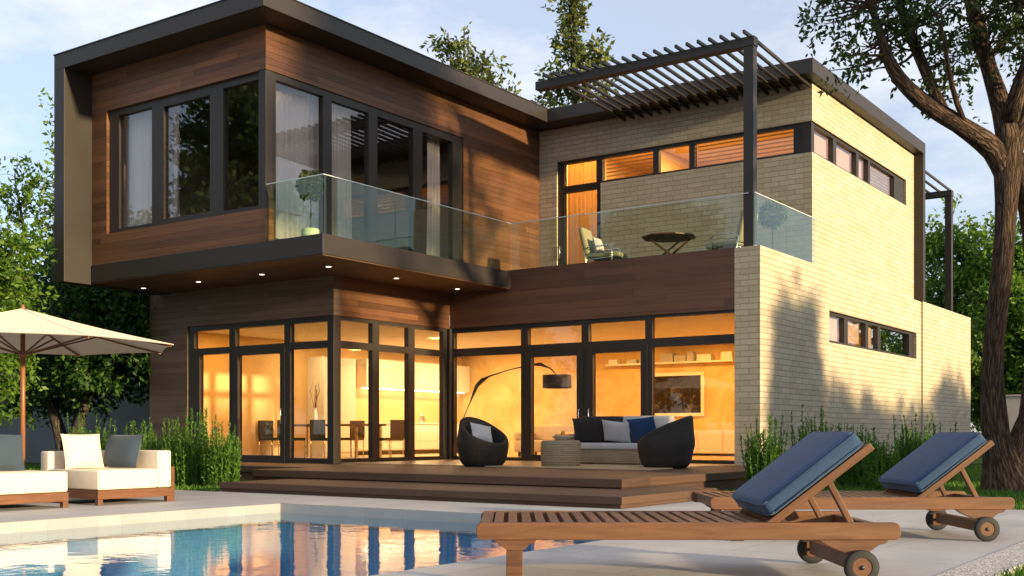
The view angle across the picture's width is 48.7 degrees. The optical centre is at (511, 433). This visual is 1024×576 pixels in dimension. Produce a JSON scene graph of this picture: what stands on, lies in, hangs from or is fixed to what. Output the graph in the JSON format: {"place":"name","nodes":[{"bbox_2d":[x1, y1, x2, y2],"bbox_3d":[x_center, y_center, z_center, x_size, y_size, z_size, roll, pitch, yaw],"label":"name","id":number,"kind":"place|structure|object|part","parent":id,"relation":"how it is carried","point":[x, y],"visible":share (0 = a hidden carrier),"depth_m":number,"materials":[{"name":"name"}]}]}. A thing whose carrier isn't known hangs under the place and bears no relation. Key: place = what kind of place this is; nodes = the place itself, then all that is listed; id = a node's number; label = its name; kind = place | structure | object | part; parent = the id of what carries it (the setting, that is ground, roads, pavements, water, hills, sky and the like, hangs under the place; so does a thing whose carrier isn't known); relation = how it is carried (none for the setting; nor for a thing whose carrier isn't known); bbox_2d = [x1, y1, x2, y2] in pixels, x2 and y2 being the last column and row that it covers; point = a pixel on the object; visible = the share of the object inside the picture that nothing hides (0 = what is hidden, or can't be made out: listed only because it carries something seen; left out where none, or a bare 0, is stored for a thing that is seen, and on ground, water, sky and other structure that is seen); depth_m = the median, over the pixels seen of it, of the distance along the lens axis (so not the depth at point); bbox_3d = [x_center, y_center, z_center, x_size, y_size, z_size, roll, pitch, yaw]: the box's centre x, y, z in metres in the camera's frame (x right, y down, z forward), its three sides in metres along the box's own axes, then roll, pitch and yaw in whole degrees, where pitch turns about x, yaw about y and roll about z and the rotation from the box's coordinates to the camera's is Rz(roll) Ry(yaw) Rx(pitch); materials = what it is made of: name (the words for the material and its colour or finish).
{"place":"outdoors","nodes":[
{"label":"outdoors","id":0,"kind":"place"},
{"bbox_2d":[0,490,1023,575],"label":"pavement","id":1,"kind":"structure","parent":0,"point":[918,547],"depth_m":8.98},
{"bbox_2d":[0,470,67,507],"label":"lounge seat","id":2,"kind":"object","parent":1,"relation":"on","point":[25,487],"visible":0.92,"depth_m":13.34,"materials":[{"name":"white fabric"}]},
{"bbox_2d":[0,434,24,470],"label":"cushion","id":3,"kind":"object","parent":2,"relation":"on","point":[11,452],"visible":0.96,"depth_m":13.85,"materials":[{"name":"grey fabric"}]},
{"bbox_2d":[0,304,173,469],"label":"garden umbrella","id":4,"kind":"object","parent":1,"relation":"on","point":[24,332],"visible":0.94,"depth_m":16.48,"materials":[{"name":"beige fabric"}]},
{"bbox_2d":[41,450,174,505],"bbox_3d":[-5.311,0.564,14.866,1.250,0.672,1.168,0,0,35],"label":"lounge seat","id":5,"kind":"object","parent":1,"relation":"on","point":[152,474],"visible":0.81,"depth_m":14.54,"materials":[{"name":"white fabric"}]},
{"bbox_2d":[61,434,104,468],"bbox_3d":[-5.613,0.235,14.791,0.206,0.470,0.580,-17,-9,34],"label":"cushion","id":6,"kind":"object","parent":5,"relation":"on","point":[82,451],"visible":1,"depth_m":14.70,"materials":[{"name":"beige fabric"}]},
{"bbox_2d":[103,434,142,467],"bbox_3d":[-5.155,0.235,14.959,0.640,0.460,0.202,0,-15,29],"label":"cushion","id":7,"kind":"object","parent":5,"relation":"on","point":[122,450],"visible":1,"depth_m":14.85,"materials":[{"name":"grey fabric"}]},
{"bbox_2d":[0,504,495,575],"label":"swimming pool","id":8,"kind":"structure","parent":1,"relation":"in","point":[67,523],"depth_m":13.33,"materials":[{"name":"tile"}]},
{"bbox_2d":[0,512,599,575],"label":"water","id":9,"kind":"structure","parent":8,"relation":"in","point":[257,537],"depth_m":10.40,"materials":[{"name":"blue liquid"}]},
{"bbox_2d":[219,462,747,508],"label":"wooden deck","id":10,"kind":"structure","parent":1,"relation":"on","point":[604,488],"depth_m":16.49,"materials":[{"name":"brown wood"}]},
{"bbox_2d":[476,432,900,575],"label":"sun lounger","id":11,"kind":"object","parent":1,"relation":"on","point":[772,497],"visible":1,"depth_m":6.79,"materials":[{"name":"brown wood"}]},
{"bbox_2d":[691,432,1014,541],"bbox_3d":[2.922,0.445,9.944,2.535,0.910,1.153,0,0,0],"label":"sun lounger","id":12,"kind":"object","parent":1,"relation":"on","point":[915,479],"visible":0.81,"depth_m":9.50,"materials":[{"name":"brown wood"}]},
{"bbox_2d":[0,0,1023,431],"label":"sky","id":13,"kind":"structure","parent":0,"point":[31,31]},
{"bbox_2d":[25,455,1023,575],"bbox_3d":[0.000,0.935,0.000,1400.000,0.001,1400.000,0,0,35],"label":"ground","id":14,"kind":"structure","parent":0,"point":[978,461],"depth_m":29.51,"materials":[{"name":"green plant"}]},
{"bbox_2d":[0,87,53,371],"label":"airy tree","id":15,"kind":"object","parent":14,"relation":"on","point":[27,190],"visible":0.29,"depth_m":36.81,"materials":[{"name":"green plant"}]},
{"bbox_2d":[0,195,64,425],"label":"leafy tree","id":16,"kind":"object","parent":14,"relation":"on","point":[12,293],"visible":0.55,"depth_m":23.20,"materials":[{"name":"green plant"}]},
{"bbox_2d":[0,377,149,462],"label":"garden wall","id":17,"kind":"structure","parent":14,"relation":"on","point":[38,440],"depth_m":33.03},
{"bbox_2d":[0,239,152,450],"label":"bushy tree","id":18,"kind":"object","parent":14,"relation":"on","point":[75,385],"visible":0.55,"depth_m":26.68,"materials":[{"name":"green plant"}]},
{"bbox_2d":[66,412,116,449],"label":"rosemary bush","id":19,"kind":"object","parent":14,"relation":"on","point":[97,431],"visible":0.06,"depth_m":21.43,"materials":[{"name":"green plant"}]},
{"bbox_2d":[104,420,153,449],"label":"rosemary bush","id":20,"kind":"object","parent":14,"relation":"on","point":[143,436],"visible":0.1,"depth_m":21.47,"materials":[{"name":"green plant"}]},
{"bbox_2d":[144,417,186,464],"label":"rosemary bush","id":21,"kind":"object","parent":14,"relation":"on","point":[153,445],"visible":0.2,"depth_m":20.29,"materials":[{"name":"green plant"}]},
{"bbox_2d":[161,407,219,487],"bbox_3d":[-5.580,0.230,19.585,1.020,1.404,0.980,0,0,35],"label":"rosemary bush","id":22,"kind":"object","parent":14,"relation":"on","point":[187,470],"visible":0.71,"depth_m":19.39,"materials":[{"name":"green plant"}]},
{"bbox_2d":[194,419,242,488],"bbox_3d":[-4.900,0.354,19.118,0.763,1.174,0.757,0,0,35],"label":"rosemary bush","id":23,"kind":"object","parent":14,"relation":"on","point":[221,463],"visible":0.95,"depth_m":18.94,"materials":[{"name":"green plant"}]},
{"bbox_2d":[419,21,521,94],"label":"slim tree","id":24,"kind":"object","parent":14,"relation":"on","point":[464,62],"visible":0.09,"depth_m":51.43,"materials":[{"name":"green plant"}]},
{"bbox_2d":[53,0,970,469],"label":"house","id":25,"kind":"structure","parent":14,"relation":"on","point":[251,312],"depth_m":24.88,"materials":[{"name":"brown wood"}]},
{"bbox_2d":[125,110,151,226],"bbox_3d":[-7.856,-5.550,23.761,0.900,2.900,0.130,0,0,35],"label":"curtain","id":26,"kind":"object","parent":25,"relation":"hanging from","point":[138,142],"visible":0.81,"depth_m":23.70,"materials":[{"name":"white fabric"}]},
{"bbox_2d":[168,106,179,217],"bbox_3d":[-7.016,-5.550,23.173,0.650,2.900,0.128,0,0,35],"label":"curtain","id":27,"kind":"object","parent":25,"relation":"hanging from","point":[173,161],"visible":0.43,"depth_m":23.06,"materials":[{"name":"white fabric"}]},
{"bbox_2d":[110,72,258,232],"bbox_3d":[-6.547,-5.470,22.512,4.597,2.576,0.120,0,0,35],"label":"window","id":28,"kind":"structure","parent":25,"relation":"in","point":[217,93],"depth_m":22.78,"materials":[{"name":"metal"}]},
{"bbox_2d":[188,316,326,463],"bbox_3d":[-5.453,-0.880,24.155,4.305,2.997,0.120,0,0,35],"label":"window","id":29,"kind":"structure","parent":25,"relation":"in","point":[195,355],"depth_m":24.36,"materials":[{"name":"metal"}]},
{"bbox_2d":[233,347,284,462],"bbox_3d":[-5.377,-0.590,24.059,1.596,2.416,0.192,0,0,35],"label":"door","id":30,"kind":"structure","parent":25,"relation":"in","point":[237,354],"depth_m":24.13,"materials":[{"name":"metal"}]},
{"bbox_2d":[258,420,277,454],"bbox_3d":[-6.012,0.140,28.314,0.500,0.920,0.480,0,0,35],"label":"dining chair","id":31,"kind":"object","parent":25,"relation":"on","point":[265,429],"visible":0.77,"depth_m":28.36,"materials":[{"name":"metal"}]},
{"bbox_2d":[277,420,304,457],"bbox_3d":[-5.363,0.140,27.480,0.480,0.920,0.500,0,0,35],"label":"dining chair","id":32,"kind":"object","parent":25,"relation":"on","point":[278,432],"visible":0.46,"depth_m":27.40,"materials":[{"name":"wood"}]},
{"bbox_2d":[276,83,318,238],"bbox_3d":[-4.181,-5.300,22.211,0.131,3.400,1.420,0,0,35],"label":"curtain","id":33,"kind":"object","parent":25,"relation":"hanging from","point":[297,131],"visible":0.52,"depth_m":22.11,"materials":[{"name":"white fabric"}]},
{"bbox_2d":[295,169,326,235],"bbox_3d":[-3.729,-4.228,20.914,0.632,1.338,0.595,0,0,35],"label":"topiary","id":34,"kind":"object","parent":25,"relation":"on","point":[306,187],"visible":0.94,"depth_m":20.79,"materials":[{"name":"green plant"}]},
{"bbox_2d":[310,420,326,457],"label":"dining chair","id":35,"kind":"object","parent":25,"relation":"on","point":[317,430],"visible":0.69,"depth_m":26.70,"materials":[{"name":"metal"}]},
{"bbox_2d":[307,356,355,455],"bbox_3d":[-4.794,-0.701,30.116,0.590,2.598,1.250,0,0,35],"label":"tall cupboard","id":36,"kind":"object","parent":25,"relation":"on","point":[317,370],"visible":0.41,"depth_m":29.74,"materials":[{"name":"white paint"}]},
{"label":"cupboard door","id":37,"kind":"part","parent":36,"relation":"part of","materials":[{"name":"white paint"}]},
{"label":"cupboard door","id":38,"kind":"part","parent":36,"relation":"part of","materials":[{"name":"white paint"}]},
{"bbox_2d":[294,424,385,457],"bbox_3d":[-4.435,0.190,27.759,2.700,0.820,1.000,0,0,35],"label":"dining table","id":39,"kind":"object","parent":25,"relation":"on","point":[307,426],"visible":0.63,"depth_m":27.38,"materials":[{"name":"brown wood"}]},
{"bbox_2d":[310,381,319,419],"bbox_3d":[-4.841,-0.749,27.967,0.206,1.057,0.242,0,0,35],"label":"vase","id":40,"kind":"object","parent":39,"relation":"on","point":[315,413],"visible":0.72,"depth_m":27.97,"materials":[{"name":"white ceramic"}]},
{"bbox_2d":[332,103,351,238],"bbox_3d":[-3.520,-5.300,23.152,0.127,3.400,0.620,0,0,35],"label":"curtain","id":41,"kind":"object","parent":25,"relation":"hanging from","point":[341,188],"visible":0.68,"depth_m":23.18,"materials":[{"name":"white fabric"}]},
{"bbox_2d":[341,420,364,456],"bbox_3d":[-4.040,0.140,28.410,0.480,0.920,0.500,0,0,35],"label":"dining chair","id":42,"kind":"object","parent":25,"relation":"on","point":[361,432],"visible":0.77,"depth_m":28.49,"materials":[{"name":"wood"}]},
{"bbox_2d":[274,72,461,260],"bbox_3d":[-2.853,-5.159,23.572,0.120,3.199,5.806,0,0,35],"label":"window","id":43,"kind":"structure","parent":25,"relation":"in","point":[326,98],"depth_m":23.46,"materials":[{"name":"metal"}]},
{"bbox_2d":[379,420,403,456],"bbox_3d":[-2.916,0.140,27.123,0.500,0.920,0.480,0,0,35],"label":"dining chair","id":44,"kind":"object","parent":25,"relation":"on","point":[396,430],"visible":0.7,"depth_m":26.95,"materials":[{"name":"wood"}]},
{"bbox_2d":[340,316,446,463],"bbox_3d":[-2.540,-0.880,24.389,0.120,2.997,3.500,0,0,35],"label":"window","id":45,"kind":"structure","parent":25,"relation":"in","point":[373,347],"depth_m":24.69,"materials":[{"name":"metal"}]},
{"bbox_2d":[358,422,458,454],"bbox_3d":[-2.879,0.149,32.834,0.610,0.899,5.340,0,0,35],"label":"kitchen unit","id":46,"kind":"object","parent":25,"relation":"on","point":[426,438],"visible":0.43,"depth_m":32.60,"materials":[{"name":"white paint"}]},
{"bbox_2d":[418,414,425,422],"bbox_3d":[-2.633,-0.430,33.101,0.214,0.260,0.180,0,0,0],"label":"coffee pot","id":47,"kind":"object","parent":46,"relation":"on","point":[421,418],"visible":1,"depth_m":33.03,"materials":[{"name":"metal"}]},
{"bbox_2d":[357,358,469,392],"bbox_3d":[-2.806,-1.647,33.149,0.370,0.825,4.700,0,0,35],"label":"wall cupboard","id":48,"kind":"object","parent":25,"relation":"attached to","point":[391,374],"depth_m":32.39,"materials":[{"name":"white paint"}]},
{"bbox_2d":[366,358,388,388],"bbox_3d":[-3.736,-1.655,31.512,0.018,0.810,0.930,0,0,35],"label":"cupboard door","id":49,"kind":"structure","parent":48,"relation":"in","point":[383,364],"depth_m":31.66,"materials":[{"name":"white paint"}]},
{"bbox_2d":[389,360,403,389],"bbox_3d":[-3.197,-1.655,32.282,0.018,0.810,0.930,0,0,35],"label":"cupboard door","id":50,"kind":"structure","parent":48,"relation":"in","point":[396,368],"depth_m":32.14,"materials":[{"name":"white paint"}]},
{"bbox_2d":[415,362,430,390],"bbox_3d":[-2.659,-1.655,33.052,0.018,0.810,0.930,0,0,35],"label":"cupboard door","id":51,"kind":"structure","parent":48,"relation":"in","point":[422,370],"depth_m":33.13,"materials":[{"name":"white paint"}]},
{"bbox_2d":[431,364,438,390],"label":"cupboard door","id":52,"kind":"structure","parent":48,"relation":"in","point":[434,367],"depth_m":33.57,"materials":[{"name":"white paint"}]},
{"bbox_2d":[457,366,469,392],"bbox_3d":[-1.581,-1.655,34.592,0.018,0.810,0.930,0,0,35],"label":"cupboard door","id":53,"kind":"structure","parent":48,"relation":"in","point":[463,372],"depth_m":34.71,"materials":[{"name":"white paint"}]},
{"bbox_2d":[427,136,439,256],"bbox_3d":[-1.773,-5.300,25.652,0.127,3.400,0.420,0,0,35],"label":"curtain","id":54,"kind":"object","parent":25,"relation":"hanging from","point":[433,196],"visible":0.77,"depth_m":25.63,"materials":[{"name":"white fabric"}]},
{"bbox_2d":[456,417,508,466],"bbox_3d":[-0.552,0.152,21.236,0.965,0.935,1.016,0,0,-38],"label":"egg chair","id":55,"kind":"object","parent":25,"relation":"on","point":[473,451],"visible":0.94,"depth_m":20.90,"materials":[{"name":"grey wicker"}]},
{"bbox_2d":[470,422,492,442],"bbox_3d":[-0.568,0.000,21.269,0.460,0.400,0.156,13,-39,-31],"label":"cushion","id":56,"kind":"object","parent":55,"relation":"on","point":[482,432],"visible":0.85,"depth_m":21.20,"materials":[{"name":"grey fabric"}]},
{"bbox_2d":[463,362,570,417],"bbox_3d":[-0.146,-0.511,26.466,3.510,2.222,0.660,0,0,35],"label":"arc lamp","id":57,"kind":"object","parent":25,"relation":"on","point":[556,381],"visible":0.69,"depth_m":25.44,"materials":[{"name":"black metal"}]},
{"bbox_2d":[514,425,573,456],"bbox_3d":[0.920,0.200,29.046,1.500,0.800,0.950,0,0,35],"label":"sofa","id":58,"kind":"object","parent":25,"relation":"on","point":[546,432],"visible":0.3,"depth_m":29.19,"materials":[{"name":"beige fabric"}]},
{"bbox_2d":[525,347,582,460],"bbox_3d":[0.910,-0.600,24.260,1.466,2.436,0.192,0,0,35],"label":"door","id":59,"kind":"structure","parent":25,"relation":"in","point":[531,354],"depth_m":24.57,"materials":[{"name":"metal"}]},
{"bbox_2d":[540,440,580,465],"bbox_3d":[0.903,0.375,20.911,0.756,0.490,0.756,0,0,35],"label":"drum table","id":60,"kind":"object","parent":25,"relation":"on","point":[560,452],"visible":0.84,"depth_m":20.59,"materials":[{"name":"wicker"}]},
{"bbox_2d":[552,436,572,439],"bbox_3d":[0.935,0.089,20.852,0.420,0.082,0.420,0,0,35],"label":"fruit bowl","id":61,"kind":"object","parent":60,"relation":"on","point":[562,437],"visible":0.81,"depth_m":20.72,"materials":[{"name":"white paint"}]},
{"bbox_2d":[558,184,600,264],"bbox_3d":[1.679,-4.787,27.880,1.256,2.571,0.182,0,0,35],"label":"door","id":62,"kind":"structure","parent":25,"relation":"in","point":[562,193],"depth_m":28.12,"materials":[{"name":"metal"}]},
{"bbox_2d":[568,161,596,263],"bbox_3d":[1.787,-5.350,28.322,0.870,3.500,0.131,0,0,35],"label":"curtain","id":63,"kind":"object","parent":25,"relation":"hanging from","point":[582,202],"visible":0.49,"depth_m":28.37,"materials":[{"name":"brown fabric"}]},
{"bbox_2d":[452,310,734,463],"bbox_3d":[1.508,-0.884,23.888,6.925,3.007,0.120,0,0,35],"label":"window","id":64,"kind":"structure","parent":25,"relation":"in","point":[586,325],"depth_m":23.80,"materials":[{"name":"metal"}]},
{"bbox_2d":[579,227,627,262],"bbox_3d":[2.021,-4.031,25.077,0.984,1.067,0.608,0,0,26],"label":"terrace chair","id":65,"kind":"object","parent":25,"relation":"on","point":[589,250],"visible":0.81,"depth_m":24.99,"materials":[{"name":"fabric"}]},
{"bbox_2d":[593,237,603,252],"bbox_3d":[1.922,-4.180,25.141,0.152,0.340,0.420,-19,-8,25],"label":"cushion","id":66,"kind":"object","parent":65,"relation":"on","point":[596,241],"visible":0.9,"depth_m":25.00,"materials":[{"name":"white fabric"}]},
{"bbox_2d":[555,416,674,463],"bbox_3d":[2.081,0.130,22.229,2.360,0.940,0.990,0,0,35],"label":"rattan sofa","id":67,"kind":"object","parent":25,"relation":"on","point":[611,452],"visible":0.38,"depth_m":21.87,"materials":[{"name":"beige wicker"}]},
{"bbox_2d":[572,418,606,441],"bbox_3d":[1.547,-0.060,22.547,0.740,0.500,0.202,0,15,32],"label":"cushion","id":68,"kind":"object","parent":67,"relation":"on","point":[588,430],"visible":0.92,"depth_m":22.46,"materials":[{"name":"black fabric"}]},
{"bbox_2d":[601,419,630,442],"bbox_3d":[2.042,-0.030,22.103,0.620,0.460,0.186,8,29,35],"label":"cushion","id":69,"kind":"object","parent":67,"relation":"on","point":[616,431],"visible":0.98,"depth_m":22.01,"materials":[{"name":"grey fabric"}]},
{"bbox_2d":[627,416,655,442],"bbox_3d":[2.529,-0.060,21.787,0.640,0.500,0.204,-7,12,42],"label":"cushion","id":70,"kind":"object","parent":67,"relation":"on","point":[640,428],"visible":0.76,"depth_m":21.71,"materials":[{"name":"blue fabric"}]},
{"bbox_2d":[587,344,647,415],"bbox_3d":[2.175,-0.600,23.375,1.436,2.436,0.192,0,0,35],"label":"door","id":71,"kind":"structure","parent":25,"relation":"in","point":[592,351],"depth_m":23.43,"materials":[{"name":"metal"}]},
{"bbox_2d":[637,415,694,468],"bbox_3d":[2.729,0.152,20.039,1.019,0.935,0.965,0,0,12],"label":"egg chair","id":72,"kind":"object","parent":25,"relation":"on","point":[670,445],"visible":0.96,"depth_m":19.65,"materials":[{"name":"grey wicker"}]},
{"bbox_2d":[641,232,695,254],"bbox_3d":[3.381,-3.859,24.364,1.109,0.751,1.109,0,0,18],"label":"bistro table","id":73,"kind":"object","parent":25,"relation":"on","point":[669,237],"visible":0.64,"depth_m":24.15,"materials":[{"name":"brown wood"}]},
{"bbox_2d":[605,351,733,365],"bbox_3d":[4.302,-2.052,31.000,3.900,0.304,0.250,0,0,35],"label":"wall shelf","id":74,"kind":"object","parent":25,"relation":"attached to","point":[673,358],"depth_m":30.64,"materials":[{"name":"white paint"}]},
{"bbox_2d":[535,30,810,246],"bbox_3d":[3.461,-5.636,24.374,5.040,4.105,3.536,0,0,35],"label":"pergola","id":75,"kind":"object","parent":25,"relation":"on","point":[746,47],"visible":0.96,"depth_m":23.32,"materials":[{"name":"metal"}]},
{"bbox_2d":[655,372,704,415],"bbox_3d":[4.506,-1.060,30.978,1.660,1.200,0.048,0,0,35],"label":"picture","id":76,"kind":"object","parent":25,"relation":"attached to","point":[680,394],"visible":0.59,"depth_m":30.90,"materials":[{"name":"brown paint"}]},
{"bbox_2d":[558,123,802,189],"bbox_3d":[3.802,-6.415,26.484,6.337,0.676,0.206,0,0,35],"label":"window","id":77,"kind":"structure","parent":25,"relation":"in","point":[797,132],"depth_m":26.19,"materials":[{"name":"metal"}]},
{"bbox_2d":[693,430,733,453],"bbox_3d":[5.687,0.259,29.840,2.900,0.678,0.558,0,0,35],"label":"sideboard","id":78,"kind":"object","parent":25,"relation":"on","point":[714,441],"visible":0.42,"depth_m":29.75,"materials":[{"name":"white paint"}]},
{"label":"cabinet door","id":79,"kind":"part","parent":78,"relation":"part of","materials":[{"name":"white paint"}]},
{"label":"cabinet door","id":80,"kind":"part","parent":78,"relation":"part of","materials":[{"name":"white paint"}]},
{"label":"cabinet door","id":81,"kind":"part","parent":78,"relation":"part of","materials":[{"name":"white paint"}]},
{"bbox_2d":[705,210,757,249],"bbox_3d":[4.573,-4.031,23.535,0.984,1.067,0.608,0,0,44],"label":"terrace chair","id":82,"kind":"object","parent":25,"relation":"on","point":[737,242],"visible":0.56,"depth_m":23.27,"materials":[{"name":"metal"}]},
{"bbox_2d":[758,199,787,248],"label":"topiary","id":83,"kind":"object","parent":25,"relation":"on","point":[776,211],"visible":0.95,"depth_m":23.80,"materials":[{"name":"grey plant"}]},
{"bbox_2d":[814,124,903,203],"bbox_3d":[8.440,-6.415,27.485,0.206,0.676,6.841,0,0,35],"label":"window","id":84,"kind":"structure","parent":25,"relation":"in","point":[838,156],"depth_m":27.03,"materials":[{"name":"metal"}]},
{"bbox_2d":[829,312,913,357],"bbox_3d":[8.793,-2.345,27.702,0.172,0.696,6.831,0,0,35],"label":"window","id":85,"kind":"structure","parent":25,"relation":"in","point":[848,326],"depth_m":27.11,"materials":[{"name":"metal"}]},
{"bbox_2d":[925,170,952,311],"bbox_3d":[10.649,-5.508,33.729,3.970,3.847,4.021,0,0,35],"label":"pergola","id":86,"kind":"object","parent":25,"relation":"on","point":[947,194],"visible":0.3,"depth_m":33.94,"materials":[{"name":"metal"}]},
{"bbox_2d":[530,0,620,108],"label":"slim tree","id":87,"kind":"object","parent":14,"relation":"on","point":[570,21],"visible":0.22,"depth_m":50.77,"materials":[{"name":"green plant"}]},
{"bbox_2d":[739,412,788,481],"bbox_3d":[3.812,0.318,17.061,0.679,1.269,0.706,0,0,35],"label":"rosemary bush","id":88,"kind":"object","parent":14,"relation":"on","point":[756,460],"visible":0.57,"depth_m":16.92,"materials":[{"name":"green plant"}]},
{"bbox_2d":[790,404,840,489],"bbox_3d":[4.968,0.227,18.648,0.843,1.422,0.702,0,0,-4],"label":"rosemary bush","id":89,"kind":"object","parent":14,"relation":"on","point":[803,434],"visible":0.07,"depth_m":18.54,"materials":[{"name":"green plant"}]},
{"bbox_2d":[835,423,867,487],"bbox_3d":[5.785,0.370,19.307,0.628,1.133,0.624,0,0,4],"label":"rosemary bush","id":90,"kind":"object","parent":14,"relation":"on","point":[853,475],"visible":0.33,"depth_m":19.14,"materials":[{"name":"green plant"}]},
{"bbox_2d":[861,427,900,490],"bbox_3d":[5.729,0.414,17.594,0.594,1.065,0.640,0,0,35],"label":"rosemary bush","id":91,"kind":"object","parent":14,"relation":"on","point":[877,466],"visible":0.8,"depth_m":17.48,"materials":[{"name":"green plant"}]},
{"bbox_2d":[794,0,1023,492],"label":"tree","id":92,"kind":"object","parent":14,"relation":"on","point":[1001,152],"visible":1,"depth_m":17.74,"materials":[{"name":"green plant"}]},
{"bbox_2d":[893,413,933,460],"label":"rosemary bush","id":93,"kind":"object","parent":14,"relation":"on","point":[915,441],"visible":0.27,"depth_m":19.44,"materials":[{"name":"green plant"}]},
{"bbox_2d":[871,193,993,420],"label":"leafy tree","id":94,"kind":"object","parent":14,"relation":"on","point":[935,242],"visible":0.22,"depth_m":47.34,"materials":[{"name":"green plant"}]},
{"bbox_2d":[922,421,958,483],"bbox_3d":[7.898,0.359,20.799,0.626,1.177,0.639,0,0,-29],"label":"rosemary bush","id":95,"kind":"object","parent":14,"relation":"on","point":[952,479],"visible":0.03,"depth_m":20.77,"materials":[{"name":"green plant"}]},
{"bbox_2d":[955,211,1023,337],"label":"leafy tree","id":96,"kind":"object","parent":14,"relation":"on","point":[986,254],"visible":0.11,"depth_m":45.25,"materials":[{"name":"green plant"}]},
{"bbox_2d":[960,263,1023,431],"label":"leafy tree","id":97,"kind":"object","parent":14,"relation":"on","point":[1013,357],"visible":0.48,"depth_m":42.27,"materials":[{"name":"green plant"}]},
{"bbox_2d":[1006,395,1020,431],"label":"garden wall","id":98,"kind":"structure","parent":14,"relation":"on","point":[1013,403],"depth_m":38.21,"materials":[{"name":"grey concrete"}]},
{"bbox_2d":[935,541,1023,575],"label":"path","id":99,"kind":"structure","parent":0,"point":[994,562],"depth_m":7.71,"materials":[{"name":"beige gravel"}]}
]}

